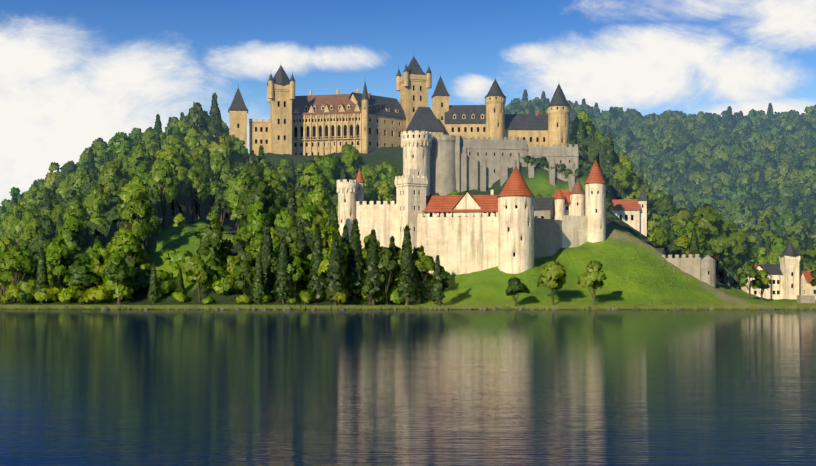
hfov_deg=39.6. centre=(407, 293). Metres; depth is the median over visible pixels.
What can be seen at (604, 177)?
tree
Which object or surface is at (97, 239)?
tree
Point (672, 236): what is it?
tree
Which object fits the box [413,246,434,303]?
tree
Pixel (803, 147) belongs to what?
tree
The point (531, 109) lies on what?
tree
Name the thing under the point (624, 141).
tree
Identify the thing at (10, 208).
tree
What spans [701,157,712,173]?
tree
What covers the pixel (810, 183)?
tree
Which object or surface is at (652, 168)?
tree
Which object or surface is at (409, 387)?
water
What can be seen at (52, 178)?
tree
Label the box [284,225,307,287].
tree
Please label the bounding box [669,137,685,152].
tree
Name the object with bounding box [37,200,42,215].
tree
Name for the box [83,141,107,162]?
tree
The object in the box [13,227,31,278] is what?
tree
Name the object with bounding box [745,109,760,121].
tree
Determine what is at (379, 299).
bush
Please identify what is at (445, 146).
castle
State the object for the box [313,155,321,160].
tree
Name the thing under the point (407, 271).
tree
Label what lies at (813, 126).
tree
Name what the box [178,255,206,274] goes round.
bush
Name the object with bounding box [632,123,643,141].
tree
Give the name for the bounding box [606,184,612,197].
tree
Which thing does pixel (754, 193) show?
tree
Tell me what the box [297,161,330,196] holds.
tree
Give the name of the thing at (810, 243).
tree
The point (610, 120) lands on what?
tree
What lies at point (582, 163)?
tree
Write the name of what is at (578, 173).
tree
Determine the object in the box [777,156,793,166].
tree
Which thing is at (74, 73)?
sky
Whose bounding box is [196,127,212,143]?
tree
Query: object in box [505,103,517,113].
tree
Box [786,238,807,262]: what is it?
tree
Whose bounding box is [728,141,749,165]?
tree
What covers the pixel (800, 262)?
tree
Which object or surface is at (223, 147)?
tree
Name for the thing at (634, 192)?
tree
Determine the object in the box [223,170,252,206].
tree
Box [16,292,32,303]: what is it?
bush
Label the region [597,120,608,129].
tree
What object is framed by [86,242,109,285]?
tree
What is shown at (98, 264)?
tree
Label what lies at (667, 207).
tree
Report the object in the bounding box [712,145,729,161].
tree
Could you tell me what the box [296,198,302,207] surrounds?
tree
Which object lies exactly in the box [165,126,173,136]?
tree
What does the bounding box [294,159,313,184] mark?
tree
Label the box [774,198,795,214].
tree
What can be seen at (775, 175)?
tree
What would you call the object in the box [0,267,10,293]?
tree
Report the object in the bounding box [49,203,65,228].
tree
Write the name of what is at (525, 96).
tree
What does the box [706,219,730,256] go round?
tree
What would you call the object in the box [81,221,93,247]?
tree
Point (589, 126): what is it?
tree
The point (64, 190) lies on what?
tree
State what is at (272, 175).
tree
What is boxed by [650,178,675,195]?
tree
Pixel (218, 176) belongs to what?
tree
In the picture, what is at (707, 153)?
tree
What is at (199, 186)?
tree
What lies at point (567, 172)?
tree
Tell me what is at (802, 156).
tree
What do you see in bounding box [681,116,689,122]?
tree
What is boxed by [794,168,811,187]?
tree
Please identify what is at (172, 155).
tree
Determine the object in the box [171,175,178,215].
tree
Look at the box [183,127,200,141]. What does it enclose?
tree
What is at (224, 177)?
tree
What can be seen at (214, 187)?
tree
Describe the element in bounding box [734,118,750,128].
tree
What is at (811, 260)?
tree
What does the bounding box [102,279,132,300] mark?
bush
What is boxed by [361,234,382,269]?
tree
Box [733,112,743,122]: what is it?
tree
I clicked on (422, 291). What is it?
tree
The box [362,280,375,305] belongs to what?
tree
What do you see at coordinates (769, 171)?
tree
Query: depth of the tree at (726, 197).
548.89 m
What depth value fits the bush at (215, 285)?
304.07 m
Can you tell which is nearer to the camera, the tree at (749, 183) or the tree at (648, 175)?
the tree at (749, 183)
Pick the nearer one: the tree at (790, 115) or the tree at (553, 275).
the tree at (553, 275)
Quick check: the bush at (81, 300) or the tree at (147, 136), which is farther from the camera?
the tree at (147, 136)
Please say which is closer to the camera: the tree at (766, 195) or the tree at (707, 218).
the tree at (707, 218)
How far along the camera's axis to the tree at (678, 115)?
776.63 m
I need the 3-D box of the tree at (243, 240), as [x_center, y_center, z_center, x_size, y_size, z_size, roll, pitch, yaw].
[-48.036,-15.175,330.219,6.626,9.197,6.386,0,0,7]
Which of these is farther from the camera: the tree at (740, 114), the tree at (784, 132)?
the tree at (740, 114)
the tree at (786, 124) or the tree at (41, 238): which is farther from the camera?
the tree at (786, 124)
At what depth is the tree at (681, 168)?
614.84 m
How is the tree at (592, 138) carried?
on the terrain
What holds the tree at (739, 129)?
on the terrain
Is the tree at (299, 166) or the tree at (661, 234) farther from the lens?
the tree at (299, 166)
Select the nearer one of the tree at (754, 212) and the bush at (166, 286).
the bush at (166, 286)
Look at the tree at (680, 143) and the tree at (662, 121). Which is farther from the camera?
the tree at (662, 121)
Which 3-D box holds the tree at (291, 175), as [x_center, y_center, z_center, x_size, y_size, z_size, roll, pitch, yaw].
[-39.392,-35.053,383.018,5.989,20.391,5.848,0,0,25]
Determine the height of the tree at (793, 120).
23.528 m
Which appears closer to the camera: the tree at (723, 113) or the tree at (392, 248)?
the tree at (392, 248)
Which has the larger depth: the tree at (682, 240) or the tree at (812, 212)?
the tree at (812, 212)
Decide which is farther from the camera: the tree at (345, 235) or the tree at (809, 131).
the tree at (809, 131)
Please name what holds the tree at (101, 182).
on the terrain
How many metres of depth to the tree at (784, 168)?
589.60 m
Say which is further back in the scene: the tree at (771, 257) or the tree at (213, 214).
the tree at (771, 257)
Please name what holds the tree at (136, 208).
on the terrain
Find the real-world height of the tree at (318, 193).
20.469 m
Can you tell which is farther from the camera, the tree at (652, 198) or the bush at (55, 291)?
the tree at (652, 198)
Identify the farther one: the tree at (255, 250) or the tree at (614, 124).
the tree at (614, 124)
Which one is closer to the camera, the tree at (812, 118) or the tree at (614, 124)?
the tree at (614, 124)
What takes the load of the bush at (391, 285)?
on the terrain
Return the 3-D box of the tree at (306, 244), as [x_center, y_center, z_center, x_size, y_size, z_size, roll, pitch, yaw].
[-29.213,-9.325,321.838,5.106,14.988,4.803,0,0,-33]
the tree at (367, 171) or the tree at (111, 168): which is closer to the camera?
the tree at (111, 168)
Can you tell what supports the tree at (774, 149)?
on the terrain
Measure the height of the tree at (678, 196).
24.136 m
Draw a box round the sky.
[0,0,815,205]
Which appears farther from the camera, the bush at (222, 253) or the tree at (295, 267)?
the bush at (222, 253)
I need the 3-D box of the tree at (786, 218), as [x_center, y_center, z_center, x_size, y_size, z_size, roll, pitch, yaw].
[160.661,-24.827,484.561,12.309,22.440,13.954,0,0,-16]
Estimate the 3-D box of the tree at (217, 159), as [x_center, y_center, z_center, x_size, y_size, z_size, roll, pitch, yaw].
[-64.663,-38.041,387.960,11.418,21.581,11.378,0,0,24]
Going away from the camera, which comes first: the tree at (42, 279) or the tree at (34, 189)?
the tree at (42, 279)
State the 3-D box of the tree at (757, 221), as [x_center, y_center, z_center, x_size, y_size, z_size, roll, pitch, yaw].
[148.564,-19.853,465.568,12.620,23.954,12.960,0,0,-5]
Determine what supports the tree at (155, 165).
on the terrain
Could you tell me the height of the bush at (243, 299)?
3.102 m
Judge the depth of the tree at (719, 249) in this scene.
369.67 m
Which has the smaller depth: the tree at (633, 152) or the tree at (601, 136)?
the tree at (601, 136)
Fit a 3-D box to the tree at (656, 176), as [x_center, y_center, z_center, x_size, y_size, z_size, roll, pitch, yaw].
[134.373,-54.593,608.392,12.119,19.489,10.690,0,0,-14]
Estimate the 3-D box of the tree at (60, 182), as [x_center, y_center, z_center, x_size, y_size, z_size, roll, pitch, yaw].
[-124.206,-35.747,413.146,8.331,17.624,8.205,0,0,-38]
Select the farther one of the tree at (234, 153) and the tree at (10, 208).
the tree at (234, 153)
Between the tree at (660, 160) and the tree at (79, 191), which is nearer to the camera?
the tree at (79, 191)
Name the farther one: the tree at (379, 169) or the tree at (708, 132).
the tree at (708, 132)
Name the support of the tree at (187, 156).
on the terrain
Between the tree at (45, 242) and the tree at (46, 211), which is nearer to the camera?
the tree at (45, 242)
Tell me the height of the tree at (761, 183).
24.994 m
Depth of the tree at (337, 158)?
387.33 m
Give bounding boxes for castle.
[228,56,578,195]
[337,154,606,274]
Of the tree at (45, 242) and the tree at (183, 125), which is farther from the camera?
the tree at (183, 125)
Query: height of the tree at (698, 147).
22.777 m
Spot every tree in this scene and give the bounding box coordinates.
[0,203,32,239]
[0,205,13,221]
[0,206,6,214]
[0,212,10,235]
[0,236,19,251]
[0,244,9,294]
[0,246,36,302]
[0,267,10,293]
[1,187,23,210]
[6,209,41,237]
[10,191,17,205]
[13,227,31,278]
[15,209,21,220]
[18,190,36,207]
[18,219,44,279]
[20,243,33,274]
[26,203,38,215]
[29,187,39,192]
[29,187,46,204]
[31,178,44,186]
[33,239,49,261]
[33,246,49,303]
[34,230,44,278]
[34,247,55,275]
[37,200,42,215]
[39,214,54,236]
[40,207,51,216]
[42,194,57,207]
[43,188,52,209]
[44,162,64,194]
[44,237,74,288]
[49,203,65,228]
[55,172,70,187]
[55,178,69,193]
[55,213,63,237]
[57,214,86,264]
[60,162,73,171]
[60,182,69,197]
[61,162,77,178]
[61,190,81,206]
[63,199,89,221]
[64,186,84,200]
[65,165,94,196]
[66,254,99,303]
[81,139,108,164]
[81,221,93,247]
[81,250,101,287]
[82,183,110,232]
[82,185,109,235]
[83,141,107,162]
[83,161,99,175]
[83,226,90,247]
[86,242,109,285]
[87,147,95,168]
[90,211,107,236]
[90,247,108,282]
[94,236,99,251]
[97,159,118,221]
[99,146,117,170]
[99,154,104,164]
[99,159,129,223]
[99,204,109,243]
[100,250,136,302]
[102,180,120,196]
[102,255,131,303]
[103,132,134,159]
[103,151,109,164]
[106,231,119,252]
[108,136,115,145]
[108,149,113,159]
[108,227,143,252]
[115,203,124,220]
[116,150,128,160]
[117,173,152,213]
[117,199,137,231]
[120,154,129,173]
[120,188,152,265]
[120,235,143,264]
[122,146,145,172]
[123,143,154,177]
[128,127,141,138]
[128,200,161,248]
[134,132,142,140]
[135,161,151,186]
[138,129,155,150]
[144,263,149,289]
[147,139,154,147]
[147,158,177,227]
[147,262,159,302]
[150,157,160,209]
[152,135,160,159]
[154,114,161,139]
[154,145,173,158]
[158,131,165,141]
[160,145,187,209]
[161,134,186,149]
[164,116,178,131]
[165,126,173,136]
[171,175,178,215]
[172,127,183,140]
[173,116,195,136]
[173,213,186,237]
[174,174,186,212]
[175,267,185,291]
[178,169,208,222]
[179,147,196,169]
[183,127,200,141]
[186,101,208,132]
[186,135,203,154]
[186,162,210,218]
[186,258,213,301]
[190,148,203,163]
[195,218,234,258]
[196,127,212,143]
[197,145,210,162]
[197,180,224,207]
[198,131,209,146]
[200,148,211,213]
[205,170,214,214]
[206,133,242,167]
[206,209,220,224]
[207,92,223,142]
[210,151,229,177]
[211,189,231,229]
[216,163,231,214]
[216,163,236,218]
[222,120,228,134]
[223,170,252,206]
[225,145,238,159]
[227,189,247,220]
[230,134,239,150]
[232,161,244,172]
[233,140,247,159]
[233,226,254,251]
[233,260,255,294]
[235,179,280,226]
[244,233,262,257]
[245,200,271,239]
[247,161,261,178]
[248,149,254,165]
[248,176,259,190]
[251,254,265,303]
[257,145,264,161]
[257,161,265,179]
[259,220,276,289]
[260,160,276,169]
[261,178,282,201]
[263,166,286,199]
[263,240,287,265]
[266,256,278,297]
[270,227,279,241]
[271,236,294,302]
[274,193,282,214]
[274,206,296,227]
[276,157,288,168]
[277,168,294,188]
[284,183,290,207]
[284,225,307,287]
[285,247,304,297]
[286,185,297,214]
[287,160,295,185]
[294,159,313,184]
[294,162,303,170]
[295,189,304,200]
[295,220,309,291]
[296,197,318,226]
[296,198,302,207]
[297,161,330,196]
[301,182,330,211]
[301,254,311,283]
[305,223,322,236]
[305,235,308,251]
[307,223,327,301]
[312,210,338,233]
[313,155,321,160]
[313,200,328,212]
[317,155,338,191]
[317,233,348,302]
[319,156,339,179]
[321,224,341,265]
[321,225,329,238]
[324,189,332,206]
[324,233,346,304]
[328,205,340,239]
[332,155,347,179]
[340,143,362,176]
[340,165,346,181]
[340,250,353,280]
[341,224,349,249]
[344,219,365,301]
[356,159,371,176]
[361,164,381,204]
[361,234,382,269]
[362,229,384,304]
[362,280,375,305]
[364,176,372,199]
[364,180,375,203]
[364,187,373,202]
[374,162,401,192]
[374,180,394,203]
[374,247,399,304]
[378,164,396,196]
[382,245,400,273]
[385,236,396,301]
[388,250,420,304]
[397,224,417,304]
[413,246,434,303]
[415,245,430,302]
[430,255,444,305]
[433,266,449,304]
[449,190,460,194]
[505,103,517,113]
[505,277,529,306]
[510,98,520,109]
[518,100,528,108]
[520,155,530,162]
[521,89,527,100]
[523,102,535,108]
[524,103,540,113]
[529,104,534,113]
[529,157,540,166]
[535,100,545,109]
[537,260,566,304]
[539,157,547,166]
[540,99,548,107]
[541,91,546,102]
[545,164,556,171]
[555,163,566,173]
[562,169,571,177]
[570,109,595,155]
[571,108,577,117]
[573,104,584,113]
[573,169,582,176]
[576,119,586,157]
[577,260,606,304]
[578,159,588,171]
[582,103,594,118]
[586,162,598,171]
[587,129,606,166]
[588,133,597,162]
[592,115,606,125]
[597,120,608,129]
[599,125,613,138]
[599,167,609,184]
[600,110,615,119]
[604,132,616,178]
[606,118,618,125]
[606,120,620,134]
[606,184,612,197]
[606,197,613,218]
[609,107,614,117]
[610,163,634,199]
[613,108,623,118]
[613,123,635,139]
[613,133,633,154]
[614,107,622,113]
[615,117,626,126]
[617,150,624,156]
[619,155,638,182]
[621,114,628,125]
[622,111,632,120]
[624,181,649,207]
[627,148,642,158]
[628,115,640,123]
[629,108,641,116]
[630,153,643,167]
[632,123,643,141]
[632,162,637,171]
[635,165,653,178]
[638,127,653,145]
[638,136,662,158]
[638,166,643,182]
[643,113,660,124]
[644,164,659,175]
[644,187,657,219]
[647,213,660,235]
[648,142,670,162]
[648,227,657,247]
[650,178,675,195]
[651,122,659,128]
[651,174,661,186]
[651,194,677,250]
[652,126,661,133]
[652,153,669,168]
[652,228,669,246]
[653,133,665,142]
[653,231,669,247]
[655,190,664,206]
[656,116,668,130]
[659,159,682,183]
[659,216,669,247]
[660,132,677,150]
[661,123,676,135]
[662,220,670,249]
[667,115,683,127]
[668,207,698,227]
[668,229,675,257]
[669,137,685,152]
[670,162,685,180]
[670,222,685,238]
[670,233,690,257]
[671,110,684,119]
[671,148,692,171]
[672,192,692,211]
[674,177,688,189]
[675,200,692,210]
[676,128,691,150]
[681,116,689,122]
[681,180,698,201]
[682,159,704,178]
[683,204,723,235]
[684,221,706,248]
[686,117,701,129]
[686,143,695,156]
[686,171,708,184]
[687,226,700,257]
[689,140,712,156]
[690,123,702,131]
[692,128,700,134]
[692,192,709,208]
[693,152,710,165]
[695,111,707,127]
[695,180,718,197]
[695,184,716,199]
[696,132,703,139]
[697,194,717,208]
[698,133,708,140]
[698,171,710,185]
[698,236,712,258]
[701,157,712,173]
[702,125,718,135]
[702,235,733,281]
[703,149,714,158]
[703,249,713,257]
[705,132,723,147]
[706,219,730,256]
[707,116,715,130]
[708,158,731,175]
[709,173,716,186]
[710,113,725,126]
[711,222,750,285]
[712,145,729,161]
[712,171,735,191]
[715,123,730,133]
[715,197,735,215]
[716,195,729,208]
[716,250,741,284]
[718,268,729,284]
[719,186,734,195]
[719,241,758,289]
[721,110,736,124]
[721,139,737,151]
[721,213,736,225]
[725,106,733,128]
[726,113,733,132]
[727,147,749,169]
[727,202,751,227]
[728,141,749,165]
[728,184,752,201]
[730,159,743,172]
[731,125,747,139]
[731,167,737,180]
[732,163,757,187]
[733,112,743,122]
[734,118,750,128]
[734,131,740,142]
[734,195,749,207]
[734,255,743,288]
[737,116,752,128]
[738,111,742,119]
[738,261,762,298]
[741,160,759,171]
[741,216,756,229]
[743,128,751,136]
[744,131,761,151]
[744,198,763,210]
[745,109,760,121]
[747,179,751,186]
[747,229,764,246]
[750,151,769,169]
[750,186,760,200]
[750,270,771,299]
[751,208,757,218]
[752,162,779,182]
[753,221,774,232]
[754,114,771,130]
[754,137,770,150]
[755,217,782,228]
[755,229,786,242]
[755,230,763,247]
[756,118,770,131]
[756,137,769,150]
[757,171,765,197]
[757,204,778,218]
[757,210,776,219]
[757,246,766,263]
[759,181,779,204]
[760,110,770,117]
[761,124,782,135]
[761,141,781,160]
[761,217,780,230]
[763,159,780,169]
[764,147,770,161]
[764,249,779,263]
[765,236,770,250]
[766,133,779,144]
[766,235,785,262]
[767,103,773,118]
[767,119,782,132]
[767,173,786,184]
[770,174,789,188]
[770,186,779,206]
[772,111,794,130]
[773,196,795,212]
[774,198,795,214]
[775,161,793,175]
[775,229,786,238]
[776,147,799,166]
[776,147,802,168]
[776,225,783,239]
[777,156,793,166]
[777,209,799,227]
[778,186,799,205]
[779,136,785,152]
[781,127,788,135]
[783,218,814,237]
[783,231,806,250]
[785,169,798,179]
[785,178,801,196]
[786,136,796,144]
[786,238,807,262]
[787,111,800,120]
[787,200,793,212]
[788,115,799,130]
[792,119,811,134]
[792,131,807,138]
[793,133,808,143]
[793,184,800,202]
[794,148,805,167]
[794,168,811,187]
[796,142,810,153]
[796,200,808,215]
[796,248,802,273]
[799,173,815,195]
[800,105,814,121]
[800,151,815,169]
[800,194,815,200]
[801,202,806,217]
[801,220,812,227]
[801,261,811,268]
[803,161,815,178]
[803,245,815,268]
[805,128,812,134]
[805,131,815,145]
[805,146,815,158]
[806,237,814,255]
[807,224,815,241]
[808,135,814,147]
[808,200,815,218]
[809,113,815,122]
[809,206,815,224]
[810,266,815,286]
[811,123,815,132]
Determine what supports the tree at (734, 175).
on the terrain
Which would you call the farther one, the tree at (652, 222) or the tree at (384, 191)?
the tree at (652, 222)
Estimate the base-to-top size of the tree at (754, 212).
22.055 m
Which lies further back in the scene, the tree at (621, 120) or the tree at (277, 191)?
the tree at (621, 120)
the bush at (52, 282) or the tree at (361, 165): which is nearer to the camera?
the bush at (52, 282)
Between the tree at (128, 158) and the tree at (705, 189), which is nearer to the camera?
the tree at (128, 158)
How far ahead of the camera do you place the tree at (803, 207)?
512.80 m
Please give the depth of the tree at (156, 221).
336.90 m
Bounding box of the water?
[0,309,815,465]
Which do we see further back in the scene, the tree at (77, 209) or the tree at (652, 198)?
the tree at (652, 198)
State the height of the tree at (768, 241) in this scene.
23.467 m
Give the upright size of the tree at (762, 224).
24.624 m
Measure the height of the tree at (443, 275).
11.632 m
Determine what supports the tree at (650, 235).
on the terrain
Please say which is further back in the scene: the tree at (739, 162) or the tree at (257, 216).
the tree at (739, 162)
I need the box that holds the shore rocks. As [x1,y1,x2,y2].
[7,306,815,309]
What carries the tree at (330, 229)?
on the terrain
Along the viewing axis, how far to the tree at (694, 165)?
614.44 m
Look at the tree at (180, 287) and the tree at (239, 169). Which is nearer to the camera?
the tree at (180, 287)
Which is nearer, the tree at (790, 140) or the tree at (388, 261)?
the tree at (388, 261)
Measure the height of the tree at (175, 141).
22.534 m
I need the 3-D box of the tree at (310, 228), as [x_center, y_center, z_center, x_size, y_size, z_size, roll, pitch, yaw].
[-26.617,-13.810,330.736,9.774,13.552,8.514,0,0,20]
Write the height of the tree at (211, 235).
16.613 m
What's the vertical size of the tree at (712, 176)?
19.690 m
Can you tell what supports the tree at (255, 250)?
on the terrain
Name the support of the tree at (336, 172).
on the terrain
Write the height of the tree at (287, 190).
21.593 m
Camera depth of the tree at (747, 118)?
737.44 m
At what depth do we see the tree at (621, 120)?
727.16 m
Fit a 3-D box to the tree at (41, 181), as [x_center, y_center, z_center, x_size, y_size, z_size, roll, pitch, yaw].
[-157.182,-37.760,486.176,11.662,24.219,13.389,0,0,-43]
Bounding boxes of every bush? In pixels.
[0,293,12,303]
[5,282,26,303]
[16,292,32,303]
[17,280,36,295]
[33,288,57,302]
[47,274,61,289]
[49,287,66,298]
[57,285,82,302]
[62,273,81,288]
[78,295,91,303]
[84,285,108,303]
[96,281,111,298]
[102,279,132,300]
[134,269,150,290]
[140,263,151,269]
[156,270,169,280]
[157,278,176,296]
[161,249,191,266]
[172,290,188,301]
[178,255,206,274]
[201,270,223,289]
[201,297,215,303]
[206,257,222,266]
[211,264,228,278]
[212,280,226,293]
[213,248,232,259]
[217,274,237,295]
[226,255,240,265]
[227,264,234,273]
[234,250,255,262]
[236,295,251,302]
[260,295,272,302]
[265,288,272,294]
[287,298,296,303]
[299,289,315,302]
[325,288,350,304]
[357,288,367,300]
[370,293,384,303]
[382,279,400,302]
[387,286,405,303]
[395,294,405,303]
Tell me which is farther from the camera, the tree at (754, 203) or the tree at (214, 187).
the tree at (754, 203)
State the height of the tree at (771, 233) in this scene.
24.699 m
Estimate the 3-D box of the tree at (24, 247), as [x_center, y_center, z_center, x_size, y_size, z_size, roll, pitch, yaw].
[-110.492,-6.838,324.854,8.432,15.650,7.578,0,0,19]
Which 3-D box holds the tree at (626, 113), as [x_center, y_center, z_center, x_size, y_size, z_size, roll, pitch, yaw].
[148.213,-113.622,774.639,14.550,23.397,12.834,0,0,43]
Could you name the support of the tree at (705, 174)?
on the terrain
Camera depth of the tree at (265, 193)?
334.16 m
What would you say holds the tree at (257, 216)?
on the terrain
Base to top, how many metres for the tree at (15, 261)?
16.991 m
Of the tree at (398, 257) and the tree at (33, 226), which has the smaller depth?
the tree at (398, 257)
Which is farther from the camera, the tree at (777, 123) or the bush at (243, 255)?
the tree at (777, 123)
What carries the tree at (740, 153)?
on the terrain
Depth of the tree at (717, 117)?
745.20 m
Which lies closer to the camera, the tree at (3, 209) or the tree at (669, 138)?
the tree at (3, 209)
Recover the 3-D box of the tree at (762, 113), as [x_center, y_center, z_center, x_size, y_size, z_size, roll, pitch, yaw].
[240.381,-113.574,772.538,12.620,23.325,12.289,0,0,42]
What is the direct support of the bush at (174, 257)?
on the terrain
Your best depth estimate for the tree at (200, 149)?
393.81 m
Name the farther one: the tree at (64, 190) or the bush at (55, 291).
the tree at (64, 190)
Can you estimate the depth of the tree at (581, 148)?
436.74 m
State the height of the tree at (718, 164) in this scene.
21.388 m
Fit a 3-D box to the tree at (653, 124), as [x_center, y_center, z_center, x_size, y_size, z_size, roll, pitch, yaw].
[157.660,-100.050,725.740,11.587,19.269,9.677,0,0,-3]
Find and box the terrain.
[0,146,815,309]
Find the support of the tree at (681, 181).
on the terrain
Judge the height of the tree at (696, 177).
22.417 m
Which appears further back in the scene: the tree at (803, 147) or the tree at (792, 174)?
the tree at (803, 147)
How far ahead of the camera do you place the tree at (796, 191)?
549.86 m
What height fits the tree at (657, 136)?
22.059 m
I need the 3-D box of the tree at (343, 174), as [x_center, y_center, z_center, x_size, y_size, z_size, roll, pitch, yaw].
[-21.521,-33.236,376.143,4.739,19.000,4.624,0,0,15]
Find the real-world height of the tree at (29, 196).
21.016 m
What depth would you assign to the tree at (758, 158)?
609.06 m
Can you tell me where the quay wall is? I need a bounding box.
[797,295,815,302]
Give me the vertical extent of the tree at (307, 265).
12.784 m
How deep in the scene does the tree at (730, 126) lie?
721.85 m
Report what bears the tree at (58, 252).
on the terrain
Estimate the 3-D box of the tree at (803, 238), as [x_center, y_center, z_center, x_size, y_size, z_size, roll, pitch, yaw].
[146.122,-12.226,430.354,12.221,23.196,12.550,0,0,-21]
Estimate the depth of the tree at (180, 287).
309.12 m
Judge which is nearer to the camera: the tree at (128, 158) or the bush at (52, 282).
the bush at (52, 282)
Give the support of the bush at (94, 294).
on the terrain
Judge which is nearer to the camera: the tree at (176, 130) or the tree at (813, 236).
the tree at (176, 130)
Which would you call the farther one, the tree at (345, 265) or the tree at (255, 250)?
the tree at (255, 250)
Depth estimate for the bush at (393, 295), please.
304.12 m
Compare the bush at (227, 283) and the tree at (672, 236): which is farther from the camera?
the tree at (672, 236)
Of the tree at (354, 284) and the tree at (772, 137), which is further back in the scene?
the tree at (772, 137)
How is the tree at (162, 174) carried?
on the terrain
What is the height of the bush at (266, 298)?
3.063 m
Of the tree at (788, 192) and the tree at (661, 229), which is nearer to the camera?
the tree at (661, 229)
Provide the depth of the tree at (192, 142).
398.81 m
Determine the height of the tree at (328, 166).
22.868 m
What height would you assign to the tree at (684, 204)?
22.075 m
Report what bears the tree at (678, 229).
on the terrain
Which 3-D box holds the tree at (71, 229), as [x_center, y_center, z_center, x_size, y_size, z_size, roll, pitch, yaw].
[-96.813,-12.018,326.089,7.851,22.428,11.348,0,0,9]
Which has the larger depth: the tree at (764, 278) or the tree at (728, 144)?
the tree at (728, 144)
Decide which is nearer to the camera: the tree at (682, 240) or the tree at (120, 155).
the tree at (682, 240)
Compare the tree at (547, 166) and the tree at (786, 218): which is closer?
the tree at (547, 166)
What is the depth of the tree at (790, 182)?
560.18 m
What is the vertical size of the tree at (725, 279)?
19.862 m
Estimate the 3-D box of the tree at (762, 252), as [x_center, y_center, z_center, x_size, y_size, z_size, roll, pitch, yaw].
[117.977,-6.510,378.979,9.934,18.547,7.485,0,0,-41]
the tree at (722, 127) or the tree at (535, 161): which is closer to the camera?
the tree at (535, 161)
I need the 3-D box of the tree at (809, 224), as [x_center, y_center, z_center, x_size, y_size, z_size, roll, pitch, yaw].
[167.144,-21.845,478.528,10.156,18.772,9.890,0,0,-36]
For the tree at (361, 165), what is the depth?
396.12 m
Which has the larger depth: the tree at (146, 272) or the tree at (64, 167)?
the tree at (64, 167)
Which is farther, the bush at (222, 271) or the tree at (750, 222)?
the tree at (750, 222)
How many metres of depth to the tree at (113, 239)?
326.91 m
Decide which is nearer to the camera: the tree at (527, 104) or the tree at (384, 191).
the tree at (384, 191)
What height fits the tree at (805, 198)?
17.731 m
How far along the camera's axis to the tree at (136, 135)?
451.32 m
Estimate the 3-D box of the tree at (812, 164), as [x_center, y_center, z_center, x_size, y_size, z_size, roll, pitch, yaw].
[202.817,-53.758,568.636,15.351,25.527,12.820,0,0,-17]
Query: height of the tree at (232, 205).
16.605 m
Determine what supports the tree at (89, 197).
on the terrain
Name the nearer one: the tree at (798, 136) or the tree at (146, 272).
the tree at (146, 272)
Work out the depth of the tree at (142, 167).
355.00 m
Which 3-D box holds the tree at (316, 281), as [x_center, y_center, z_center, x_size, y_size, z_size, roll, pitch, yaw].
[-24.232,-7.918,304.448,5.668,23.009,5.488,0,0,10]
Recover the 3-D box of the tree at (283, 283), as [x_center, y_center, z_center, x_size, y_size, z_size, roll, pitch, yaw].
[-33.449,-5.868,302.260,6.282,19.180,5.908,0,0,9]
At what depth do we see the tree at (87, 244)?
330.43 m
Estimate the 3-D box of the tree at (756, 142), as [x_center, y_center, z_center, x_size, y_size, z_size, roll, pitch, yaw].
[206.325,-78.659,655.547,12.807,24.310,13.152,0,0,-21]
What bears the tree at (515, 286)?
on the terrain
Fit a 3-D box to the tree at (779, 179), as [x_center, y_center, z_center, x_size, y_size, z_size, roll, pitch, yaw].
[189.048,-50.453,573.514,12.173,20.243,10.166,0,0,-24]
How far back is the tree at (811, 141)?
654.20 m
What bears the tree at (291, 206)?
on the terrain
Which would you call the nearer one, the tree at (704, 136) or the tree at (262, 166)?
the tree at (262, 166)
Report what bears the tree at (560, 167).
on the terrain
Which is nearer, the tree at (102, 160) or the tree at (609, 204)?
the tree at (609, 204)
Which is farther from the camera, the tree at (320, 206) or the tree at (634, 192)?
the tree at (634, 192)
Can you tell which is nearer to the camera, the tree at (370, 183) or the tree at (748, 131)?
the tree at (370, 183)
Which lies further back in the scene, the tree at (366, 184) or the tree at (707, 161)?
the tree at (707, 161)
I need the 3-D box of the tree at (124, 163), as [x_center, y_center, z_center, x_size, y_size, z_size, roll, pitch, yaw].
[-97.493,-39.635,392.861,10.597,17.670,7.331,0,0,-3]
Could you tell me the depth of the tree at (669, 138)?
656.39 m
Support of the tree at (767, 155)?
on the terrain
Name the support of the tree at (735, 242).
on the terrain
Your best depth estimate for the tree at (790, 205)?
505.36 m
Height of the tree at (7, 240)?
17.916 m
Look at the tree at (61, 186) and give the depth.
399.57 m
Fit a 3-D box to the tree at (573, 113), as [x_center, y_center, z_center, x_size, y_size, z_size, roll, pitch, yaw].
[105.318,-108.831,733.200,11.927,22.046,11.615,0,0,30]
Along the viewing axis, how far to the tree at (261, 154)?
393.23 m
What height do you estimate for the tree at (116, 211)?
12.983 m
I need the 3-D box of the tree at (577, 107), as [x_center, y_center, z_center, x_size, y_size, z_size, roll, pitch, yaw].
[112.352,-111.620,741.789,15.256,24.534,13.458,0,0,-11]
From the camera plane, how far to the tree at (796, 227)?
451.38 m
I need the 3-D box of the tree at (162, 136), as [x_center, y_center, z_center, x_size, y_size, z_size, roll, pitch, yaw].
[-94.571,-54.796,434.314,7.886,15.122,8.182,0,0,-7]
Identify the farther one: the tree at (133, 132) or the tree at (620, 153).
the tree at (133, 132)
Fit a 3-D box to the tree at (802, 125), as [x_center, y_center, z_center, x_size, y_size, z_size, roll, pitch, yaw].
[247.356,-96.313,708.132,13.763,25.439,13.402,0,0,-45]
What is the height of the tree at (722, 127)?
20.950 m
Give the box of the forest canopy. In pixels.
[19,126,815,281]
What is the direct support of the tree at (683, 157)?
on the terrain
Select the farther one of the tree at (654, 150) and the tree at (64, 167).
the tree at (654, 150)
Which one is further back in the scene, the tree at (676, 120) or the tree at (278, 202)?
the tree at (676, 120)
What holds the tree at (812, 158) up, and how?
on the terrain
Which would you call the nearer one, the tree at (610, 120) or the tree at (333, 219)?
the tree at (333, 219)

